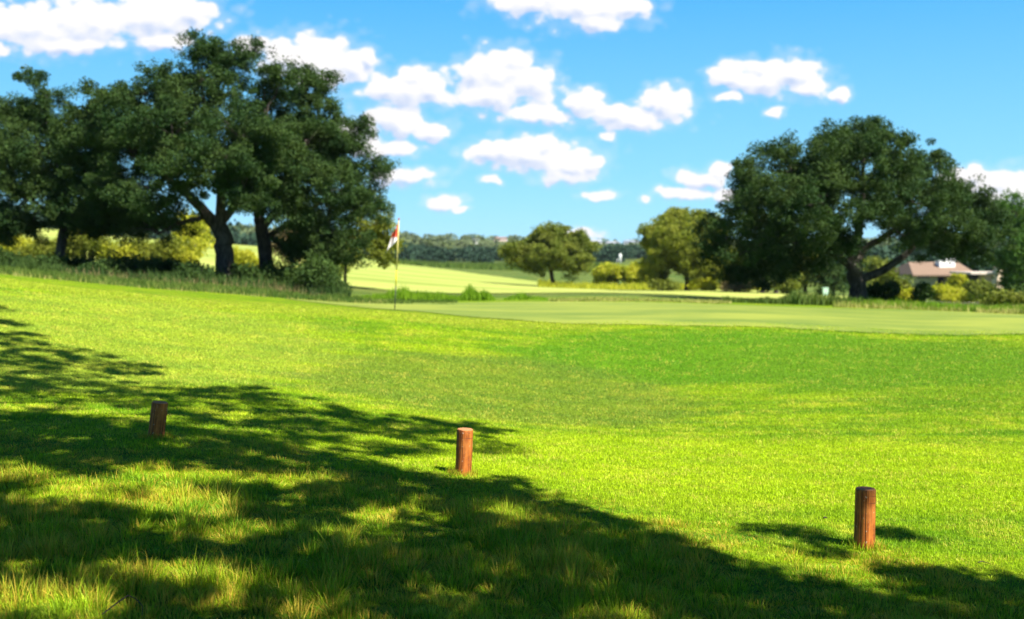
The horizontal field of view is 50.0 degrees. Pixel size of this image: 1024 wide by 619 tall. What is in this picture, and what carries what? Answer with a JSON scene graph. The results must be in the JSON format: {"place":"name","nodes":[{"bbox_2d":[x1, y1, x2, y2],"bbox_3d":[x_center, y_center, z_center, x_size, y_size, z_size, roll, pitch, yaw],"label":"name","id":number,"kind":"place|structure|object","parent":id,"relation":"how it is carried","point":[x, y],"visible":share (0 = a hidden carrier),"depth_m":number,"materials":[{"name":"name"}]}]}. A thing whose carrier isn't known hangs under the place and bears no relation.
{"place":"outdoors","nodes":[
{"label":"outdoors","id":0,"kind":"place"},
{"bbox_2d":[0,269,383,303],"bbox_3d":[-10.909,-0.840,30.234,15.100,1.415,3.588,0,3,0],"label":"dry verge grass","id":1,"kind":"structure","parent":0,"point":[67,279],"depth_m":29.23,"materials":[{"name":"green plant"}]},
{"bbox_2d":[0,265,457,303],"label":"verge grass","id":2,"kind":"structure","parent":0,"point":[198,287],"depth_m":30.74,"materials":[{"name":"green plant"}]},
{"bbox_2d":[0,227,1023,618],"bbox_3d":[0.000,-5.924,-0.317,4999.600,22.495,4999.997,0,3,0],"label":"ground","id":3,"kind":"structure","parent":0,"point":[452,361],"depth_m":11.36,"materials":[{"name":"green plant"}]},
{"bbox_2d":[0,246,20,263],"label":"bush","id":4,"kind":"object","parent":3,"relation":"on","point":[4,255],"visible":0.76,"depth_m":36.33,"materials":[{"name":"green plant"}]},
{"bbox_2d":[0,235,36,251],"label":"bush","id":5,"kind":"object","parent":3,"relation":"on","point":[24,239],"visible":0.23,"depth_m":57.66,"materials":[{"name":"yellow plant"}]},
{"bbox_2d":[1,238,70,260],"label":"bush","id":6,"kind":"object","parent":3,"relation":"on","point":[39,249],"visible":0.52,"depth_m":57.29,"materials":[{"name":"green plant"}]},
{"bbox_2d":[9,250,66,266],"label":"bush","id":7,"kind":"object","parent":3,"relation":"on","point":[46,259],"visible":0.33,"depth_m":37.49,"materials":[{"name":"green plant"}]},
{"bbox_2d":[48,253,99,267],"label":"bush","id":8,"kind":"object","parent":3,"relation":"on","point":[75,260],"visible":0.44,"depth_m":39.03,"materials":[{"name":"green plant"}]},
{"bbox_2d":[0,64,157,258],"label":"oak tree","id":9,"kind":"object","parent":3,"relation":"on","point":[23,120],"visible":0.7,"depth_m":38.91,"materials":[{"name":"green plant"}]},
{"bbox_2d":[44,232,117,261],"bbox_3d":[-22.419,-3.235,57.985,4.358,2.223,3.311,0,3,0],"label":"bush","id":10,"kind":"object","parent":3,"relation":"on","point":[86,244],"visible":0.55,"depth_m":57.24,"materials":[{"name":"green plant"}]},
{"bbox_2d":[75,257,125,276],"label":"bush","id":11,"kind":"object","parent":3,"relation":"on","point":[107,265],"visible":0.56,"depth_m":35.85,"materials":[{"name":"green plant"}]},
{"bbox_2d":[94,237,148,261],"bbox_3d":[-20.326,-2.932,57.667,3.715,1.764,2.768,2,3,29],"label":"bush","id":12,"kind":"object","parent":3,"relation":"on","point":[126,249],"visible":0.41,"depth_m":57.10,"materials":[{"name":"yellow plant"}]},
{"bbox_2d":[102,595,142,614],"bbox_3d":[-1.662,1.276,4.734,0.174,0.053,0.122,0,3,0],"label":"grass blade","id":13,"kind":"object","parent":3,"relation":"on","point":[121,600],"visible":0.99,"depth_m":4.74,"materials":[{"name":"plant"}]},
{"bbox_2d":[96,249,164,274],"bbox_3d":[-13.190,-1.509,37.670,2.585,1.154,1.926,0,3,0],"label":"bush","id":14,"kind":"object","parent":3,"relation":"on","point":[134,262],"visible":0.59,"depth_m":37.45,"materials":[{"name":"green plant"}]},
{"bbox_2d":[0,196,282,245],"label":"woods","id":15,"kind":"object","parent":3,"relation":"on","point":[249,239],"visible":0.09,"depth_m":256.51,"materials":[{"name":"green plant"}]},
{"bbox_2d":[115,234,192,259],"bbox_3d":[-18.897,-3.054,57.756,4.107,2.062,3.294,2,4,39],"label":"bush","id":16,"kind":"object","parent":3,"relation":"on","point":[154,247],"visible":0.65,"depth_m":57.22,"materials":[{"name":"green plant"}]},
{"bbox_2d":[148,401,167,437],"bbox_3d":[-2.763,0.890,8.559,0.125,0.344,0.126,7,3,0],"label":"wooden post","id":17,"kind":"object","parent":3,"relation":"on","point":[158,418],"visible":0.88,"depth_m":8.51,"materials":[{"name":"brown wood"}]},
{"bbox_2d":[141,255,185,274],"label":"bush","id":18,"kind":"object","parent":3,"relation":"on","point":[167,263],"visible":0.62,"depth_m":38.81,"materials":[{"name":"green plant"}]},
{"bbox_2d":[47,27,305,275],"bbox_3d":[-11.030,-5.181,37.984,9.988,8.990,7.299,2,4,37],"label":"oak tree","id":19,"kind":"object","parent":3,"relation":"on","point":[170,149],"visible":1,"depth_m":36.65,"materials":[{"name":"green plant"}]},
{"bbox_2d":[0,255,354,296],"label":"undergrowth","id":20,"kind":"object","parent":3,"relation":"on","point":[170,276],"visible":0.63,"depth_m":35.20,"materials":[{"name":"green plant"}]},
{"bbox_2d":[158,245,200,263],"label":"bush","id":21,"kind":"object","parent":3,"relation":"on","point":[185,257],"visible":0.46,"depth_m":57.54,"materials":[{"name":"yellow plant"}]},
{"bbox_2d":[61,268,324,295],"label":"brown weeds","id":22,"kind":"object","parent":3,"relation":"on","point":[278,288],"visible":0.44,"depth_m":34.33,"materials":[{"name":"green plant"}]},
{"bbox_2d":[171,210,215,257],"bbox_3d":[-17.446,-3.861,59.704,2.859,3.738,4.005,0,3,0],"label":"tree","id":23,"kind":"object","parent":3,"relation":"on","point":[197,245],"visible":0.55,"depth_m":59.37,"materials":[{"name":"yellow plant"}]},
{"bbox_2d":[170,258,227,280],"bbox_3d":[-10.361,-1.252,36.340,1.595,0.977,1.580,2,4,32],"label":"bush","id":24,"kind":"object","parent":3,"relation":"on","point":[190,267],"visible":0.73,"depth_m":36.09,"materials":[{"name":"green plant"}]},
{"bbox_2d":[219,262,268,282],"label":"bush","id":25,"kind":"object","parent":3,"relation":"on","point":[244,271],"visible":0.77,"depth_m":37.45,"materials":[{"name":"green plant"}]},
{"bbox_2d":[232,244,258,267],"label":"bush","id":26,"kind":"object","parent":3,"relation":"on","point":[246,256],"visible":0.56,"depth_m":57.48,"materials":[{"name":"yellow plant"}]},
{"bbox_2d":[255,259,300,285],"bbox_3d":[-8.441,-1.209,39.201,2.325,1.186,2.062,0,3,0],"label":"bush","id":27,"kind":"object","parent":3,"relation":"on","point":[272,270],"visible":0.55,"depth_m":38.76,"materials":[{"name":"green plant"}]},
{"bbox_2d":[269,230,300,267],"bbox_3d":[-11.060,-2.962,55.933,2.741,3.041,3.249,-2,4,-31],"label":"tree","id":28,"kind":"object","parent":3,"relation":"on","point":[283,261],"visible":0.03,"depth_m":55.74,"materials":[{"name":"green plant"}]},
{"bbox_2d":[278,253,343,288],"bbox_3d":[-6.677,-1.144,36.163,2.264,1.427,2.014,0,3,0],"label":"bush","id":29,"kind":"object","parent":3,"relation":"on","point":[312,272],"visible":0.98,"depth_m":35.96,"materials":[{"name":"green plant"}]},
{"bbox_2d":[223,61,402,269],"bbox_3d":[-7.573,-4.895,40.208,7.096,8.246,7.673,0,3,0],"label":"oak tree","id":30,"kind":"object","parent":3,"relation":"on","point":[324,163],"visible":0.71,"depth_m":38.90,"materials":[{"name":"green plant"}]},
{"bbox_2d":[302,260,351,279],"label":"bush","id":31,"kind":"object","parent":3,"relation":"on","point":[342,270],"visible":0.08,"depth_m":57.46,"materials":[{"name":"green plant"}]},
{"bbox_2d":[315,278,349,290],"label":"bush","id":32,"kind":"object","parent":3,"relation":"on","point":[337,283],"visible":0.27,"depth_m":37.55,"materials":[{"name":"green plant"}]},
{"bbox_2d":[338,189,407,281],"bbox_3d":[-6.447,-3.064,47.124,3.614,4.433,3.338,2,3,29],"label":"young oak tree","id":33,"kind":"object","parent":3,"relation":"on","point":[381,241],"visible":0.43,"depth_m":46.66,"materials":[{"name":"green plant"}]},
{"bbox_2d":[355,283,495,300],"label":"marsh weeds","id":34,"kind":"object","parent":3,"relation":"on","point":[470,294],"visible":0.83,"depth_m":33.29,"materials":[{"name":"green plant"}]},
{"bbox_2d":[22,229,847,298],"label":"fairway","id":35,"kind":"structure","parent":3,"relation":"on","point":[419,278],"depth_m":81.67,"materials":[{"name":"plant"}]},
{"bbox_2d":[496,220,602,284],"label":"oak tree","id":36,"kind":"object","parent":35,"relation":"on","point":[539,249],"visible":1,"depth_m":91.01,"materials":[{"name":"green plant"}]},
{"bbox_2d":[455,428,472,475],"bbox_3d":[-0.365,1.109,8.330,0.128,0.410,0.128,3,3,0],"label":"wooden post","id":37,"kind":"object","parent":3,"relation":"on","point":[464,443],"visible":0.84,"depth_m":8.28,"materials":[{"name":"brown wood"}]},
{"bbox_2d":[398,257,599,271],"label":"meadow grass","id":38,"kind":"structure","parent":3,"relation":"on","point":[486,265],"depth_m":191.75,"materials":[{"name":"green plant"}]},
{"bbox_2d":[494,237,506,240],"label":"house","id":39,"kind":"structure","parent":3,"relation":"on","point":[503,238],"depth_m":833.39,"materials":[{"name":"white paint"}]},
{"bbox_2d":[503,291,548,299],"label":"marsh weeds","id":40,"kind":"object","parent":3,"relation":"on","point":[519,296],"visible":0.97,"depth_m":33.65,"materials":[{"name":"green plant"}]},
{"bbox_2d":[133,222,1012,253],"bbox_3d":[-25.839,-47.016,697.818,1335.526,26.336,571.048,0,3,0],"label":"hillside woods","id":41,"kind":"object","parent":3,"relation":"on","point":[464,240],"visible":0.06,"depth_m":608.65,"materials":[{"name":"green plant"}]},
{"bbox_2d":[590,239,601,243],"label":"house","id":42,"kind":"structure","parent":3,"relation":"on","point":[599,241],"depth_m":835.36,"materials":[{"name":"white paint"}]},
{"bbox_2d":[590,258,648,284],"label":"bush","id":43,"kind":"object","parent":3,"relation":"on","point":[605,271],"visible":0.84,"depth_m":104.08,"materials":[{"name":"yellow plant"}]},
{"bbox_2d":[361,239,890,262],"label":"woods","id":44,"kind":"object","parent":3,"relation":"on","point":[606,253],"visible":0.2,"depth_m":288.73,"materials":[{"name":"green plant"}]},
{"bbox_2d":[623,240,635,243],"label":"house","id":45,"kind":"structure","parent":3,"relation":"on","point":[626,241],"depth_m":833.87,"materials":[{"name":"white paint"}]},
{"bbox_2d":[537,278,760,289],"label":"meadow grass","id":46,"kind":"structure","parent":3,"relation":"on","point":[602,285],"depth_m":89.54,"materials":[{"name":"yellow plant"}]},
{"bbox_2d":[286,298,1023,334],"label":"putting green","id":47,"kind":"object","parent":3,"relation":"on","point":[884,320],"visible":0.98,"depth_m":24.41,"materials":[{"name":"green plant"}]},
{"bbox_2d":[386,218,399,308],"bbox_3d":[-2.740,-0.995,25.282,0.322,2.218,0.102,0,3,0],"label":"flagstick","id":48,"kind":"object","parent":47,"relation":"on","point":[394,237],"visible":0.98,"depth_m":25.26,"materials":[{"name":"fabric"}]},
{"bbox_2d":[646,276,681,290],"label":"bush","id":49,"kind":"object","parent":3,"relation":"on","point":[663,284],"visible":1,"depth_m":79.53,"materials":[{"name":"green plant"}]},
{"bbox_2d":[635,206,736,290],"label":"oak tree","id":50,"kind":"object","parent":3,"relation":"on","point":[666,240],"visible":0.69,"depth_m":80.43,"materials":[{"name":"green plant"}]},
{"bbox_2d":[686,276,719,290],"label":"bush","id":51,"kind":"object","parent":3,"relation":"on","point":[701,284],"visible":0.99,"depth_m":79.62,"materials":[{"name":"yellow plant"}]},
{"bbox_2d":[719,280,752,291],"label":"bush","id":52,"kind":"object","parent":3,"relation":"on","point":[726,287],"visible":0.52,"depth_m":75.60,"materials":[{"name":"green plant"}]},
{"bbox_2d":[719,247,753,291],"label":"tree","id":53,"kind":"object","parent":3,"relation":"on","point":[748,290],"visible":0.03,"depth_m":77.85,"materials":[{"name":"green plant"}]},
{"bbox_2d":[737,248,787,292],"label":"tree","id":54,"kind":"object","parent":3,"relation":"on","point":[754,281],"visible":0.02,"depth_m":72.37,"materials":[{"name":"green plant"}]},
{"bbox_2d":[753,270,800,292],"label":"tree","id":55,"kind":"object","parent":3,"relation":"on","point":[776,291],"depth_m":73.84,"materials":[{"name":"green plant"}]},
{"bbox_2d":[770,278,800,293],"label":"bush","id":56,"kind":"object","parent":3,"relation":"on","point":[792,286],"visible":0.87,"depth_m":71.75,"materials":[{"name":"green plant"}]},
{"bbox_2d":[723,288,864,305],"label":"dark weeds","id":57,"kind":"object","parent":3,"relation":"on","point":[801,298],"visible":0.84,"depth_m":34.22,"materials":[{"name":"green plant"}]},
{"bbox_2d":[788,253,825,293],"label":"tree","id":58,"kind":"object","parent":3,"relation":"on","point":[801,280],"visible":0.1,"depth_m":75.30,"materials":[{"name":"green plant"}]},
{"bbox_2d":[805,253,850,296],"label":"tree","id":59,"kind":"object","parent":3,"relation":"on","point":[833,280],"visible":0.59,"depth_m":73.64,"materials":[{"name":"green plant"}]},
{"bbox_2d":[686,115,1019,298],"bbox_3d":[11.849,-3.437,38.301,11.512,6.705,9.045,0,3,0],"label":"oak tree","id":60,"kind":"object","parent":3,"relation":"on","point":[813,186],"visible":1,"depth_m":36.60,"materials":[{"name":"green plant"}]},
{"bbox_2d":[854,486,875,548],"bbox_3d":[2.179,1.316,6.779,0.128,0.429,0.128,0,3,0],"label":"wooden post","id":61,"kind":"object","parent":3,"relation":"on","point":[864,514],"visible":0.84,"depth_m":6.73,"materials":[{"name":"brown wood"}]},
{"bbox_2d":[863,255,891,283],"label":"tree","id":62,"kind":"object","parent":3,"relation":"on","point":[876,263],"visible":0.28,"depth_m":80.04,"materials":[{"name":"green plant"}]},
{"bbox_2d":[866,278,903,300],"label":"bush","id":63,"kind":"object","parent":3,"relation":"on","point":[889,290],"visible":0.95,"depth_m":40.34,"materials":[{"name":"green plant"}]},
{"bbox_2d":[774,237,1006,282],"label":"woods","id":64,"kind":"object","parent":3,"relation":"on","point":[885,252],"visible":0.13,"depth_m":189.55,"materials":[{"name":"green plant"}]},
{"bbox_2d":[866,267,914,289],"bbox_3d":[21.309,-1.470,62.122,2.876,2.104,1.552,2,4,30],"label":"bush","id":65,"kind":"object","parent":3,"relation":"on","point":[905,284],"visible":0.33,"depth_m":61.76,"materials":[{"name":"green plant"}]},
{"bbox_2d":[898,287,916,301],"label":"bush","id":66,"kind":"object","parent":3,"relation":"on","point":[905,294],"visible":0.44,"depth_m":43.69,"materials":[{"name":"yellow plant"}]},
{"bbox_2d":[910,281,937,302],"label":"bush","id":67,"kind":"object","parent":3,"relation":"on","point":[922,291],"visible":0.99,"depth_m":37.41,"materials":[{"name":"green plant"}]},
{"bbox_2d":[890,259,971,287],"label":"house","id":68,"kind":"structure","parent":3,"relation":"on","point":[931,273],"depth_m":131.34,"materials":[{"name":"beige stone"}]},
{"bbox_2d":[917,276,929,278],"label":"window","id":69,"kind":"structure","parent":68,"relation":"in","point":[918,277],"depth_m":129.92,"materials":[{"name":"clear glass"}]},
{"bbox_2d":[937,277,943,286],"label":"window","id":70,"kind":"structure","parent":68,"relation":"in","point":[940,279],"depth_m":131.51,"materials":[{"name":"black glass"}]},
{"bbox_2d":[929,281,967,301],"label":"bush","id":71,"kind":"object","parent":3,"relation":"on","point":[941,288],"visible":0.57,"depth_m":69.41,"materials":[{"name":"yellow plant"}]},
{"bbox_2d":[946,273,967,288],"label":"bush","id":72,"kind":"object","parent":3,"relation":"on","point":[958,280],"visible":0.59,"depth_m":77.77,"materials":[{"name":"yellow plant"}]},
{"bbox_2d":[942,289,986,303],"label":"bush","id":73,"kind":"object","parent":3,"relation":"on","point":[958,297],"visible":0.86,"depth_m":57.74,"materials":[{"name":"yellow plant"}]},
{"bbox_2d":[949,266,1003,296],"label":"garden house","id":74,"kind":"structure","parent":3,"relation":"on","point":[976,275],"depth_m":123.26,"materials":[{"name":"white stone"}]},
{"bbox_2d":[956,277,1000,303],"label":"bush","id":75,"kind":"object","parent":3,"relation":"on","point":[972,287],"visible":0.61,"depth_m":71.42,"materials":[{"name":"green plant"}]},
{"bbox_2d":[978,287,1023,306],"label":"bush","id":76,"kind":"object","parent":3,"relation":"on","point":[996,297],"visible":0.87,"depth_m":40.58,"materials":[{"name":"green plant"}]},
{"bbox_2d":[982,187,1023,293],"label":"shade tree","id":77,"kind":"object","parent":3,"relation":"on","point":[1012,262],"visible":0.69,"depth_m":57.48,"materials":[{"name":"green plant"}]},
{"bbox_2d":[1003,283,1023,304],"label":"bush","id":78,"kind":"object","parent":3,"relation":"on","point":[1010,287],"visible":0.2,"depth_m":41.81,"materials":[{"name":"green plant"}]},
{"bbox_2d":[0,424,1023,618],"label":"long grass","id":79,"kind":"structure","parent":0,"point":[337,573],"depth_m":6.00,"materials":[{"name":"green plant"}]},
{"bbox_2d":[0,0,1023,242],"label":"sky","id":80,"kind":"structure","parent":0,"point":[501,118],"materials":[{"name":"blue"}]},
{"bbox_2d":[548,296,731,303],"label":"verge grass","id":81,"kind":"structure","parent":0,"point":[622,299],"depth_m":32.22,"materials":[{"name":"green plant"}]},
{"bbox_2d":[832,295,1023,313],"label":"verge grass","id":82,"kind":"structure","parent":0,"point":[888,305],"depth_m":33.00,"materials":[{"name":"green plant"}]}
]}

